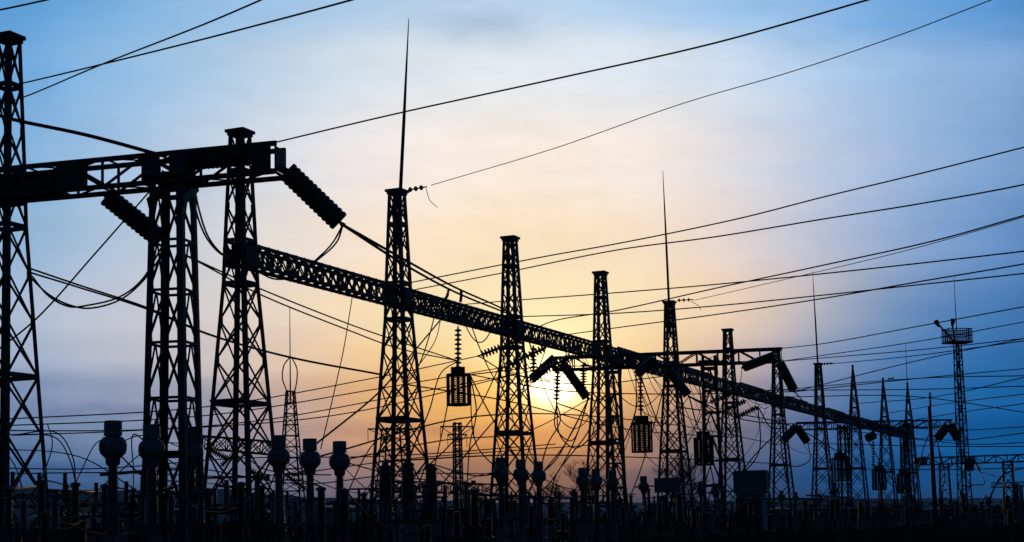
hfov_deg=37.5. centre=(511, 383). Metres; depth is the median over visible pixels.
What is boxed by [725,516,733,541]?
post insulator
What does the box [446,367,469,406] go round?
line trap
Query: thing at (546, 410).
overhead wire
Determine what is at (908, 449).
lattice column
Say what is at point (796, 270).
overhead wire
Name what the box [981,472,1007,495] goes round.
overhead wire
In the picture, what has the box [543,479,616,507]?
drooping cable
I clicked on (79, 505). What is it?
drooping cable
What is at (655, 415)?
overhead wire
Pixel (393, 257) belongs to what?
overhead wire
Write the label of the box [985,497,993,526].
current transformer
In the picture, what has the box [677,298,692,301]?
insulator string
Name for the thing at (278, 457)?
current transformer
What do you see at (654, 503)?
support portal
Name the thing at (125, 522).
switch cubicle
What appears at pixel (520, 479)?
current transformer
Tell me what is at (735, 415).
slack cable
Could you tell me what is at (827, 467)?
overhead wire
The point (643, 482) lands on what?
current transformer
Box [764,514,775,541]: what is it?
post insulator
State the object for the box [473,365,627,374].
overhead wire
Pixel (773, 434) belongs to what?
slack cable
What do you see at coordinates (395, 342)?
slack cable
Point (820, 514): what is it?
current transformer
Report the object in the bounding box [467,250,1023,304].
overhead wire
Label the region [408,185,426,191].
insulator string
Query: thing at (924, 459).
overhead wire
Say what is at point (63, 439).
overhead wire
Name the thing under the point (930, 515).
switch cubicle
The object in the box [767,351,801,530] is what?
lattice tower
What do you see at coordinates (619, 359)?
lattice beam
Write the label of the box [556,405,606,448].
overhead wire
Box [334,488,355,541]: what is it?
post insulator
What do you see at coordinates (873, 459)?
insulator string
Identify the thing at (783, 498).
busbar
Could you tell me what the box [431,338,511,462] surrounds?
overhead wire
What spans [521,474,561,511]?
drooping cable
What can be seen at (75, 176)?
cross beam
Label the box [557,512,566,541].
post insulator
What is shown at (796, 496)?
current transformer
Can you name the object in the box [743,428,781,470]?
overhead wire
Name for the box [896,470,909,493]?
line trap
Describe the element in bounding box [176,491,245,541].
support portal
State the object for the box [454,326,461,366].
insulator string
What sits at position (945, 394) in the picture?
overhead wire
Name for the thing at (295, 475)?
drooping cable
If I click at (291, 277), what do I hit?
overhead wire
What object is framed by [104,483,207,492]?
drooping cable
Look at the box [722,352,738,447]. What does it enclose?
slack cable
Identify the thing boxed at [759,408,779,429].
overhead wire
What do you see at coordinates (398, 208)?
lattice tower
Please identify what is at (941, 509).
post insulator
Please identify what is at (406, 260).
overhead wire
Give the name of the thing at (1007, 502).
circuit breaker
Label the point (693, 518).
post insulator
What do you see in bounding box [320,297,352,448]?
overhead wire
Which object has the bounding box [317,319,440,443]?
overhead wire
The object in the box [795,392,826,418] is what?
overhead wire
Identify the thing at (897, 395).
overhead wire
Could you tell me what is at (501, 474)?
current transformer
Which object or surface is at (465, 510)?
disconnector
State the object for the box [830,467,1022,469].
overhead wire
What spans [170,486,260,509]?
drooping cable
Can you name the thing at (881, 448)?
lattice tower
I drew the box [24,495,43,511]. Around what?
drooping cable
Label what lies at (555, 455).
overhead wire
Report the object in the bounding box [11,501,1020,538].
scrub
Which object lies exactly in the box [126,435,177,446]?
overhead wire
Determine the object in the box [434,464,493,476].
overhead wire
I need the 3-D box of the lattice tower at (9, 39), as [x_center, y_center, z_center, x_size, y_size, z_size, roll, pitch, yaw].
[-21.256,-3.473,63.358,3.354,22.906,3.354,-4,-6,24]
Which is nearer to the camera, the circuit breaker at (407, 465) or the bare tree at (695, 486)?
the circuit breaker at (407, 465)
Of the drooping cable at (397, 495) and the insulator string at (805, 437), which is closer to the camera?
the drooping cable at (397, 495)
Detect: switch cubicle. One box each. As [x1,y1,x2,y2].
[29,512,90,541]
[118,502,136,540]
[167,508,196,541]
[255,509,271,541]
[314,505,354,540]
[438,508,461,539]
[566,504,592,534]
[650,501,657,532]
[771,507,788,527]
[926,507,939,523]
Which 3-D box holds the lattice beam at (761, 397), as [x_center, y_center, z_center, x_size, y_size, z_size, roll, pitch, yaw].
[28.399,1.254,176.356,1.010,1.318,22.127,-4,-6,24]
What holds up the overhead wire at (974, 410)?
attached to the cross beam at (899, 421)
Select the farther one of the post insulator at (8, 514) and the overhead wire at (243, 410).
the overhead wire at (243, 410)
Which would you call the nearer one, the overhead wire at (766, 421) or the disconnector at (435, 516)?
the disconnector at (435, 516)
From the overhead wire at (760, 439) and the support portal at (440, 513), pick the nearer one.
the support portal at (440, 513)
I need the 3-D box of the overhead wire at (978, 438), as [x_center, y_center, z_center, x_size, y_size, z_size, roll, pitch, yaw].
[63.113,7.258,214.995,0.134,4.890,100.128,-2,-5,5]
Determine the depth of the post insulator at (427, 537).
59.00 m
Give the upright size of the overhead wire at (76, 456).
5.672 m
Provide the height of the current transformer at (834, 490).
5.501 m
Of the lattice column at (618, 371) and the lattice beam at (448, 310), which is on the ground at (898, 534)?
the lattice column at (618, 371)
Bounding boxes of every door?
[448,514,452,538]
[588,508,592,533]
[785,511,787,526]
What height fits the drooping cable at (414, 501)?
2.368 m
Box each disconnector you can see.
[0,493,70,541]
[66,502,124,541]
[130,490,214,541]
[195,474,269,536]
[223,494,283,541]
[270,497,317,541]
[326,498,391,541]
[382,499,444,541]
[416,480,475,541]
[459,500,484,541]
[489,496,543,541]
[535,501,580,541]
[640,496,682,540]
[669,501,709,540]
[701,502,737,537]
[746,504,763,535]
[778,505,810,533]
[828,505,855,530]
[982,505,1004,524]
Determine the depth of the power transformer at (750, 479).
148.69 m
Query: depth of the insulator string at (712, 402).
167.96 m
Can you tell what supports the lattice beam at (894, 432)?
attached to the lattice tower at (913, 447)
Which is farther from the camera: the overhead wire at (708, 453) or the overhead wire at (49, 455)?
the overhead wire at (708, 453)
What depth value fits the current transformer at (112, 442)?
55.28 m
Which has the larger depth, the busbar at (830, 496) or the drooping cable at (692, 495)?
the busbar at (830, 496)
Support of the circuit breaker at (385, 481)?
on the ground at (898, 534)
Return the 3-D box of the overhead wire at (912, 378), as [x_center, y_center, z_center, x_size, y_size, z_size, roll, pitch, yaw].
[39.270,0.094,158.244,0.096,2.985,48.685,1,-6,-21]
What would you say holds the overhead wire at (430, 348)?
attached to the lattice tower at (398, 208)
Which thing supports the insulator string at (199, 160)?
attached to the cross beam at (75, 176)
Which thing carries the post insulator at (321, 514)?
on the ground at (898, 534)
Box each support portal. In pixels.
[10,472,79,541]
[52,481,138,541]
[128,476,178,540]
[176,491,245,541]
[255,490,296,541]
[314,490,368,537]
[395,485,421,541]
[437,501,475,528]
[508,491,532,541]
[568,492,605,534]
[649,496,664,532]
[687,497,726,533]
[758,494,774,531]
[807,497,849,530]
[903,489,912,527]
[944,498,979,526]
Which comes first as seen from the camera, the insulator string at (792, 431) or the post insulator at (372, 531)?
the post insulator at (372, 531)
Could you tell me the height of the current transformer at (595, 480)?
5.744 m
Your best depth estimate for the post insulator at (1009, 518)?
79.01 m
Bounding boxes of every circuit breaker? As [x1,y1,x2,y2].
[376,461,394,541]
[399,458,418,541]
[425,463,440,541]
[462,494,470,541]
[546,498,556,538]
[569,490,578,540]
[857,502,865,529]
[1004,496,1012,525]
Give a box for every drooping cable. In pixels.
[8,485,37,496]
[18,501,91,520]
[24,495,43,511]
[24,496,80,528]
[27,487,101,521]
[43,479,119,518]
[48,515,82,525]
[49,514,138,534]
[59,485,104,518]
[87,488,103,521]
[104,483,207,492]
[117,451,170,491]
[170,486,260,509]
[180,496,251,512]
[252,473,274,497]
[262,479,320,486]
[263,486,317,518]
[285,466,306,476]
[288,463,361,492]
[346,469,411,501]
[347,492,428,532]
[356,461,384,499]
[357,481,443,519]
[357,481,444,503]
[365,464,429,492]
[391,482,442,523]
[393,520,485,537]
[412,486,455,505]
[432,465,513,496]
[432,466,513,499]
[456,472,495,485]
[507,478,595,517]
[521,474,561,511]
[528,478,622,506]
[543,478,617,505]
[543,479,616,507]
[546,479,610,490]
[628,505,728,517]
[664,494,717,502]
[729,502,801,515]
[806,498,905,507]
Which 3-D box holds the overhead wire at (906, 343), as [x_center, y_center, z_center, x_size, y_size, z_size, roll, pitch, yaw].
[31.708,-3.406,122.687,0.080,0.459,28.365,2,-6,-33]
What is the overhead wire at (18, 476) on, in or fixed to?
attached to the lattice tower at (9, 39)
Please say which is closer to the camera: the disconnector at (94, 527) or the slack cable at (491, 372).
the disconnector at (94, 527)
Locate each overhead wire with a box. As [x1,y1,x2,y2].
[0,0,47,10]
[0,114,166,157]
[0,192,148,348]
[3,0,261,104]
[10,356,477,418]
[10,368,543,430]
[10,374,515,434]
[10,444,555,469]
[10,444,606,476]
[10,457,24,495]
[12,430,75,480]
[12,434,74,480]
[13,368,497,425]
[13,449,132,487]
[23,0,352,83]
[31,268,378,373]
[32,247,160,307]
[32,261,156,308]
[32,272,378,374]
[41,424,52,478]
[75,440,99,481]
[106,442,205,483]
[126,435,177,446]
[131,434,142,488]
[188,255,457,360]
[188,256,456,360]
[193,181,228,258]
[197,212,227,258]
[208,469,514,483]
[250,0,868,148]
[261,270,321,279]
[282,358,289,392]
[292,359,297,392]
[314,227,340,261]
[315,228,342,261]
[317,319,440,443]
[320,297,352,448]
[320,413,779,456]
[344,226,514,316]
[345,225,514,315]
[349,421,403,487]
[350,400,586,458]
[350,463,441,481]
[388,454,779,463]
[408,147,1023,283]
[408,321,440,378]
[408,361,457,457]
[408,384,732,437]
[414,184,1023,289]
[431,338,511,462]
[432,0,990,184]
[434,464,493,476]
[435,364,456,463]
[444,379,530,480]
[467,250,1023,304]
[467,379,476,481]
[470,375,494,466]
[471,374,793,394]
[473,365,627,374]
[480,356,661,384]
[518,401,586,505]
[519,273,1023,316]
[530,403,587,498]
[534,215,1023,330]
[542,402,560,460]
[544,399,588,470]
[550,402,591,495]
[554,402,587,441]
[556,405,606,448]
[571,263,1023,333]
[610,376,636,469]
[641,377,675,448]
[675,406,848,457]
[689,397,701,431]
[690,396,828,423]
[691,398,734,437]
[694,217,1023,300]
[699,386,715,488]
[718,386,1023,390]
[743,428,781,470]
[746,406,760,469]
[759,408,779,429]
[779,397,790,497]
[781,375,1023,389]
[783,306,1023,348]
[784,321,1023,360]
[786,395,1023,412]
[790,338,1023,360]
[792,443,810,466]
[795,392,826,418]
[796,339,1020,391]
[797,368,1023,391]
[809,443,1023,446]
[821,340,1023,364]
[823,437,841,505]
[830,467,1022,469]
[837,429,1023,444]
[857,377,1023,403]
[867,440,912,499]
[887,394,1023,413]
[900,426,1023,429]
[902,440,935,472]
[912,403,1023,420]
[913,420,936,499]
[914,432,1023,440]
[936,439,944,491]
[937,442,959,468]
[960,472,984,490]
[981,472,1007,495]
[989,456,1015,500]
[990,467,1023,499]
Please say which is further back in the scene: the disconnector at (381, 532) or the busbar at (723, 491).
the busbar at (723, 491)
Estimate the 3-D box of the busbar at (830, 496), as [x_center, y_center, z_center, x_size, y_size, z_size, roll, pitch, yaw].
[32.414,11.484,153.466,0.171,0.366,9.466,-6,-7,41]
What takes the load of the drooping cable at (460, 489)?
attached to the post insulator at (456, 497)
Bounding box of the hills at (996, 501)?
[438,498,1020,510]
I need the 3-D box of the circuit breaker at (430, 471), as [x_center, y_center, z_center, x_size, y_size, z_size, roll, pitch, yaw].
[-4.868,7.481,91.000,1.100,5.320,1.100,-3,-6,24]
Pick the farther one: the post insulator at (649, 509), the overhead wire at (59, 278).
the post insulator at (649, 509)
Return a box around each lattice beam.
[231,242,400,306]
[392,288,514,336]
[506,319,604,359]
[597,347,673,377]
[666,367,731,392]
[728,383,779,405]
[775,396,822,416]
[818,408,856,425]
[853,418,886,432]
[882,429,911,439]
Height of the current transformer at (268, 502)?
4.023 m
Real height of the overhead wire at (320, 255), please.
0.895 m
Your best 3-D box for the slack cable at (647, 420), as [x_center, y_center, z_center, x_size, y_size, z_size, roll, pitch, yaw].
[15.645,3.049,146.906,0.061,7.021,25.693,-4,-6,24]
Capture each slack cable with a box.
[391,307,402,382]
[408,318,433,381]
[466,326,489,342]
[470,374,555,501]
[472,328,546,395]
[501,335,515,429]
[512,339,575,380]
[529,343,605,428]
[565,352,606,400]
[585,358,675,476]
[598,361,668,406]
[616,376,642,466]
[628,369,707,448]
[630,371,667,494]
[632,369,711,437]
[636,377,701,450]
[641,398,687,417]
[649,370,732,422]
[653,355,672,425]
[665,354,732,461]
[678,395,693,466]
[685,366,730,408]
[689,353,777,458]
[706,371,741,451]
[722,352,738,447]
[747,402,822,454]
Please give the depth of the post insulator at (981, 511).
130.12 m
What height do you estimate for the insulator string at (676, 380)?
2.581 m
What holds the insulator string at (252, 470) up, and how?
attached to the lattice tower at (245, 264)
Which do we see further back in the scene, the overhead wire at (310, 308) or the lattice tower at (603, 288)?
the lattice tower at (603, 288)
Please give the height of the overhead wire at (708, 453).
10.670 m
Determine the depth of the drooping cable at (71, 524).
53.87 m
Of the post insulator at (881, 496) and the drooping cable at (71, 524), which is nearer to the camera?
the drooping cable at (71, 524)
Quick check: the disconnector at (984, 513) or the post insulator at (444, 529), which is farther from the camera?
the disconnector at (984, 513)
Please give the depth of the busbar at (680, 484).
135.20 m
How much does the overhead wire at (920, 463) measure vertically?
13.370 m
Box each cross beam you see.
[0,140,285,204]
[553,347,782,371]
[796,419,951,429]
[918,454,1023,465]
[991,481,1023,487]
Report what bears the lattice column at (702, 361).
on the ground at (898, 534)
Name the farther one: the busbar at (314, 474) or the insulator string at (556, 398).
the insulator string at (556, 398)
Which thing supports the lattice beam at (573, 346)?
attached to the lattice tower at (508, 241)
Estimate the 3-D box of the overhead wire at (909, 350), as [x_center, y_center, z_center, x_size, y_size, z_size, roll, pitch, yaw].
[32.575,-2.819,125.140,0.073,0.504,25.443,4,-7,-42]
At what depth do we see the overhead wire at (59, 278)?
74.74 m
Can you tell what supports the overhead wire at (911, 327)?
attached to the cross beam at (702, 352)
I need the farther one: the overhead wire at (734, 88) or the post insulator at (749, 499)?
the post insulator at (749, 499)
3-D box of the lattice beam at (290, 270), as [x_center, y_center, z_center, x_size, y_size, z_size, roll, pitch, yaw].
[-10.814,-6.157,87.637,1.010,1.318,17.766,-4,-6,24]
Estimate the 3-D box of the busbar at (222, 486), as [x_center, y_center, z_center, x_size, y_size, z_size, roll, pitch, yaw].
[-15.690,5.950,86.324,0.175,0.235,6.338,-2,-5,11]
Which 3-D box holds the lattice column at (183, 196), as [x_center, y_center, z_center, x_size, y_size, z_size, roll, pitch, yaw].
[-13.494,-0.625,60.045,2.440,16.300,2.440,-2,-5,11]
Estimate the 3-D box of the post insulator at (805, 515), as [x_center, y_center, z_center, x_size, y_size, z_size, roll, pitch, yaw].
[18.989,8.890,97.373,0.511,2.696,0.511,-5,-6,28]
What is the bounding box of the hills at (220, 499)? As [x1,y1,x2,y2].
[11,486,987,528]
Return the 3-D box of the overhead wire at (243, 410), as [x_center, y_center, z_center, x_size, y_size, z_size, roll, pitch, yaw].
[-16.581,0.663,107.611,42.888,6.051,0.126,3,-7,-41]
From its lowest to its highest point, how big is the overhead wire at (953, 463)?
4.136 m
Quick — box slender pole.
[928,392,938,526]
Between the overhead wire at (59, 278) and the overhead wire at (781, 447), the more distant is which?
the overhead wire at (781, 447)
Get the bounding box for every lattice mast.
[282,308,305,540]
[368,427,418,524]
[440,422,471,508]
[1011,484,1023,519]
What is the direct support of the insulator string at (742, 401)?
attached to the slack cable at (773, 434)
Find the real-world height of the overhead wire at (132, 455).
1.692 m
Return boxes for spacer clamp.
[442,290,449,301]
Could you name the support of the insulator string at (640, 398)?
hanging from the overhead wire at (567, 383)
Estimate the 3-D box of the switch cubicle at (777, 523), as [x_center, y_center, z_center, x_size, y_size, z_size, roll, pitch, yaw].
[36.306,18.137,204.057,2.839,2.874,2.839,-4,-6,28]
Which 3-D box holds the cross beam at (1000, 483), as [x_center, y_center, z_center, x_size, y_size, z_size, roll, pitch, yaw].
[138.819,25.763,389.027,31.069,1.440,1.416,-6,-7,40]
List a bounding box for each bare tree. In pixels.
[478,496,483,519]
[533,471,567,525]
[560,459,605,501]
[652,453,706,515]
[669,465,707,518]
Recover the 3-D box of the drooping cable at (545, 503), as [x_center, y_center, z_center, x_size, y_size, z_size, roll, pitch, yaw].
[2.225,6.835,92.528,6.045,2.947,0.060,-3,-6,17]
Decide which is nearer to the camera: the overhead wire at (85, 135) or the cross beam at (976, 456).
the overhead wire at (85, 135)
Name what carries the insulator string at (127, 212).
attached to the cross beam at (75, 176)
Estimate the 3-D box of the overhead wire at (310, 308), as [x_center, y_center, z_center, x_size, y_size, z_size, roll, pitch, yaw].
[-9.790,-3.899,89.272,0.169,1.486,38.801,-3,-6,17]
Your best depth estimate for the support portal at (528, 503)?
129.00 m
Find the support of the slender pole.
on the ground at (898, 534)
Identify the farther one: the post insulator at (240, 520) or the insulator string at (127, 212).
the insulator string at (127, 212)
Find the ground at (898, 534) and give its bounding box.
[11,516,1023,541]
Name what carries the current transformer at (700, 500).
on the ground at (898, 534)
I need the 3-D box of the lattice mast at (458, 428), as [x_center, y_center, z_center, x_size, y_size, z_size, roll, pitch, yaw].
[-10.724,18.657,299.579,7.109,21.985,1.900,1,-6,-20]
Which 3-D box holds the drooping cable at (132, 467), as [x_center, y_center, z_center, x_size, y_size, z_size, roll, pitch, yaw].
[-13.226,3.009,53.734,0.057,1.854,4.584,3,-7,-40]
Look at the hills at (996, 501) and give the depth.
5983.25 m
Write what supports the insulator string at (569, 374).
attached to the overhead wire at (567, 383)
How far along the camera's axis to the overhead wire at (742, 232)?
87.74 m
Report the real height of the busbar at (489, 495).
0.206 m
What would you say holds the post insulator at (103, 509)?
on the ground at (898, 534)
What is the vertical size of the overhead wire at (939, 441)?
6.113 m
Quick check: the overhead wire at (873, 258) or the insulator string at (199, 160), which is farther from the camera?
the overhead wire at (873, 258)
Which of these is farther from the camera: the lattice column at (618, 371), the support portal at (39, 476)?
the lattice column at (618, 371)
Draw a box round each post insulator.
[0,486,14,541]
[30,479,49,541]
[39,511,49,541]
[67,482,85,541]
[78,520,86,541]
[96,484,107,541]
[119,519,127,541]
[126,488,136,536]
[205,488,214,541]
[231,482,250,541]
[253,485,270,541]
[311,486,331,541]
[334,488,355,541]
[348,493,352,541]
[359,493,371,541]
[369,490,377,541]
[423,525,431,541]
[439,502,448,541]
[449,511,465,541]
[450,486,461,541]
[465,489,484,541]
[481,493,487,530]
[483,518,495,541]
[524,505,537,541]
[557,492,560,540]
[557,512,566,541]
[565,496,579,541]
[628,495,634,539]
[647,488,652,537]
[672,492,687,541]
[687,496,696,541]
[688,508,699,541]
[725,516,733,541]
[746,497,754,539]
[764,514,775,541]
[789,500,793,531]
[801,500,810,541]
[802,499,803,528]
[833,497,842,541]
[878,482,884,528]
[902,508,912,541]
[937,498,945,538]
[940,492,945,525]
[953,500,960,534]
[959,491,961,524]
[959,495,968,538]
[978,501,984,531]
[1005,509,1014,541]
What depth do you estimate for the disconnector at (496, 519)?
83.62 m
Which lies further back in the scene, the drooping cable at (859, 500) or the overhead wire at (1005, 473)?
the overhead wire at (1005, 473)
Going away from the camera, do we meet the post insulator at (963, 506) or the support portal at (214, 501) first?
the support portal at (214, 501)
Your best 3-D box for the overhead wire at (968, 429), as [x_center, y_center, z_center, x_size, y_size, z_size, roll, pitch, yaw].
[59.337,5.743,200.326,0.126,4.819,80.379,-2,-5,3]
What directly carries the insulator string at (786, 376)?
hanging from the overhead wire at (808, 406)
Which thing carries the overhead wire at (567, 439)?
hanging from the overhead wire at (460, 438)
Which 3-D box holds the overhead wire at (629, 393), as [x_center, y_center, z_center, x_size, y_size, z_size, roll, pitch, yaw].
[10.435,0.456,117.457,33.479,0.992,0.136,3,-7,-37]
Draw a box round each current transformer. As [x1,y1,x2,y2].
[99,420,126,541]
[138,424,164,541]
[188,427,203,541]
[266,494,271,540]
[267,435,291,541]
[299,438,320,541]
[329,441,349,541]
[493,457,509,541]
[513,459,528,541]
[531,461,547,541]
[576,468,590,541]
[589,469,604,541]
[606,470,619,540]
[638,476,650,537]
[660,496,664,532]
[696,481,702,531]
[711,483,718,529]
[778,491,784,505]
[793,492,799,527]
[811,500,819,529]
[817,494,823,525]
[830,482,838,530]
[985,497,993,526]
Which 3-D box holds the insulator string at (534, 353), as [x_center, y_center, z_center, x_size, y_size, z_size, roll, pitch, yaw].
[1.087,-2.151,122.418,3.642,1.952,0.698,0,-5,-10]
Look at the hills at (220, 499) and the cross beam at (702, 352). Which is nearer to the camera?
the cross beam at (702, 352)
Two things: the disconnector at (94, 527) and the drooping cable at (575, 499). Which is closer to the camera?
the disconnector at (94, 527)
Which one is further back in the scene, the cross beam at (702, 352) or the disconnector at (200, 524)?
the cross beam at (702, 352)
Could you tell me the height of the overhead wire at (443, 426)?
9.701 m
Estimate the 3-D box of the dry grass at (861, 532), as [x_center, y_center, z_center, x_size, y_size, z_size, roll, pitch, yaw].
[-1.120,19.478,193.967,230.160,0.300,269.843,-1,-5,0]
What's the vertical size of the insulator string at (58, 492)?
0.570 m
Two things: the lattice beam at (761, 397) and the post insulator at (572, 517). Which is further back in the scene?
the lattice beam at (761, 397)
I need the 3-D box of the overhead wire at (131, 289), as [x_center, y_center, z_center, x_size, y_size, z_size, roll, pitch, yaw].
[-17.579,-4.528,63.996,6.303,2.570,0.206,-3,-5,14]
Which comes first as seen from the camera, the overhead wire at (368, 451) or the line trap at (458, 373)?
the overhead wire at (368, 451)
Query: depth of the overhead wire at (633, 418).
129.19 m
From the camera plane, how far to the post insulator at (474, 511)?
48.98 m
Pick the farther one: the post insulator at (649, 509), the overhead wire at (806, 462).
the overhead wire at (806, 462)
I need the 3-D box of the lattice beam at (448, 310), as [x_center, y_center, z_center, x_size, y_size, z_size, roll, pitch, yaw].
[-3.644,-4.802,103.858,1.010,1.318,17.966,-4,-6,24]
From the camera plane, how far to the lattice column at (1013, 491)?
276.71 m
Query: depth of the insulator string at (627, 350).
135.59 m
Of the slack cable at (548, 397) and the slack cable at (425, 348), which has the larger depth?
the slack cable at (548, 397)
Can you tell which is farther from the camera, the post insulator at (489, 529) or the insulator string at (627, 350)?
the insulator string at (627, 350)
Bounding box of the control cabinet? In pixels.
[654,477,679,501]
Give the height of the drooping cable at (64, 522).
0.865 m
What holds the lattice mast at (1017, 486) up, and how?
on the ground at (898, 534)
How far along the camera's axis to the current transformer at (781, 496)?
227.64 m
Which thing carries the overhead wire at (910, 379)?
attached to the insulator string at (786, 376)
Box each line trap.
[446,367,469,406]
[631,411,652,452]
[693,431,713,465]
[831,448,848,481]
[871,462,886,489]
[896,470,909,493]
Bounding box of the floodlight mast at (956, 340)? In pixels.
[934,283,974,529]
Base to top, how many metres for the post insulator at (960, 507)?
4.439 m
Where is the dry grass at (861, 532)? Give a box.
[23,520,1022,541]
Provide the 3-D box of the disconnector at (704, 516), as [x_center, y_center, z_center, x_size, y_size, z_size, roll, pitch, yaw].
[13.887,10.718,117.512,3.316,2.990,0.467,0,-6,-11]
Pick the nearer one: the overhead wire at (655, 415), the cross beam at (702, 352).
the cross beam at (702, 352)
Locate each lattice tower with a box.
[0,30,51,541]
[204,127,274,541]
[367,19,428,541]
[488,235,550,541]
[578,270,636,539]
[653,178,700,536]
[712,328,756,533]
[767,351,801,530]
[810,271,839,528]
[847,365,874,526]
[877,378,900,525]
[903,344,925,523]
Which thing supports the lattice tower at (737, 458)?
on the ground at (898, 534)
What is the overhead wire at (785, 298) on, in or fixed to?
attached to the lattice tower at (508, 241)
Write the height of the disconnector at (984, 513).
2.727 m
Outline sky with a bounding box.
[0,0,1023,502]
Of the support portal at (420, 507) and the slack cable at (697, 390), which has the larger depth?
the slack cable at (697, 390)
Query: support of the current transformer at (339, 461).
on the ground at (898, 534)
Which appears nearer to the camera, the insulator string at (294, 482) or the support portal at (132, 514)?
the support portal at (132, 514)
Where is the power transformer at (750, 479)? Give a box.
[733,470,768,531]
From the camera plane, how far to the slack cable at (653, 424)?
136.79 m
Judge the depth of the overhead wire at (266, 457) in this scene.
110.48 m
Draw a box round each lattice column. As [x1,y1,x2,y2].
[141,164,205,541]
[602,364,628,538]
[698,355,726,537]
[835,424,855,526]
[897,423,919,525]
[937,462,953,522]
[1000,460,1019,521]
[1019,487,1023,517]
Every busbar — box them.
[0,485,35,490]
[45,490,101,492]
[99,467,175,475]
[216,484,254,489]
[282,473,330,475]
[349,487,421,489]
[478,494,516,496]
[511,494,577,499]
[573,493,634,497]
[635,482,702,487]
[687,488,759,494]
[752,498,822,499]
[806,495,853,497]
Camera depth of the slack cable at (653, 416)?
143.23 m
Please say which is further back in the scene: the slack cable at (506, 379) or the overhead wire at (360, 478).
the slack cable at (506, 379)
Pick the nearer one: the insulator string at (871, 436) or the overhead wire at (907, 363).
the overhead wire at (907, 363)
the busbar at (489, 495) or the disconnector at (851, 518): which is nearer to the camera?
the busbar at (489, 495)
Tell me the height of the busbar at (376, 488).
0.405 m
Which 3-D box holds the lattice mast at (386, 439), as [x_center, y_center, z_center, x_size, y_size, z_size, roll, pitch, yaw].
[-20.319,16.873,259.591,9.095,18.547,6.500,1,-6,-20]
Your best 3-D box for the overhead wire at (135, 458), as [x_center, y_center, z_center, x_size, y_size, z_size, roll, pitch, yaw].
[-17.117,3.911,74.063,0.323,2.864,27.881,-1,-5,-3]
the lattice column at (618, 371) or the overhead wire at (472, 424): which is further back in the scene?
the lattice column at (618, 371)
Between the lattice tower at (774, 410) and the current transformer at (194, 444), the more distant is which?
the lattice tower at (774, 410)
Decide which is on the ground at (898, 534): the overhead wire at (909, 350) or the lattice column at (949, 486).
the lattice column at (949, 486)
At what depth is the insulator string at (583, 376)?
131.43 m
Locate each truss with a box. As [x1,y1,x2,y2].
[203,435,270,454]
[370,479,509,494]
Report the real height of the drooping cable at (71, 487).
1.394 m
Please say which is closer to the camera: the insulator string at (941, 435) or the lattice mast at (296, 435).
the lattice mast at (296, 435)
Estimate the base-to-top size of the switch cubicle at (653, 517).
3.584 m
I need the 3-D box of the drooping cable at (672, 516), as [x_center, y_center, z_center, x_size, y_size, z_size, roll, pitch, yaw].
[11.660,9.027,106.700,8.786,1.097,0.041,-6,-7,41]
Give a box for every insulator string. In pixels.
[55,491,71,502]
[101,195,160,242]
[157,483,178,495]
[190,148,251,169]
[211,448,229,460]
[220,453,238,466]
[251,467,264,480]
[280,164,346,228]
[284,472,306,490]
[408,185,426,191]
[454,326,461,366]
[477,339,520,357]
[504,346,545,368]
[529,355,557,382]
[530,345,536,382]
[531,353,573,377]
[553,367,560,403]
[559,361,589,400]
[580,362,586,387]
[617,346,647,358]
[634,356,657,377]
[637,378,643,414]
[665,368,690,397]
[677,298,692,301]
[705,389,707,428]
[708,395,728,403]
[724,399,746,411]
[731,405,757,419]
[739,382,763,389]
[741,352,776,371]
[775,360,797,392]
[781,424,796,442]
[796,425,810,443]
[864,431,876,441]
[871,441,874,467]
[934,423,949,440]
[949,422,961,440]
[963,457,974,470]
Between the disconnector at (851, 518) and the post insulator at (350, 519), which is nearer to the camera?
the post insulator at (350, 519)
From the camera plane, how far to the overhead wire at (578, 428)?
130.17 m
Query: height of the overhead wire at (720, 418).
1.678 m
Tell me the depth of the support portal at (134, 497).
76.64 m
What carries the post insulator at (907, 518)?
on the ground at (898, 534)
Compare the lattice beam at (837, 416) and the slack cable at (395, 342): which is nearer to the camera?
the slack cable at (395, 342)
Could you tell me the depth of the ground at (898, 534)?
132.57 m
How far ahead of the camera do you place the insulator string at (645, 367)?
129.34 m
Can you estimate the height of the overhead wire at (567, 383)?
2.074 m
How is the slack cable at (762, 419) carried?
hanging from the lattice tower at (737, 458)
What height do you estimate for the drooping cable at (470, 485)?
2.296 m
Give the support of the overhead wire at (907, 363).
attached to the insulator string at (786, 376)
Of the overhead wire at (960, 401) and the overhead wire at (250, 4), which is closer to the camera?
the overhead wire at (250, 4)
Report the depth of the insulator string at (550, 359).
131.36 m
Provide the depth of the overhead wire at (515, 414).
94.12 m

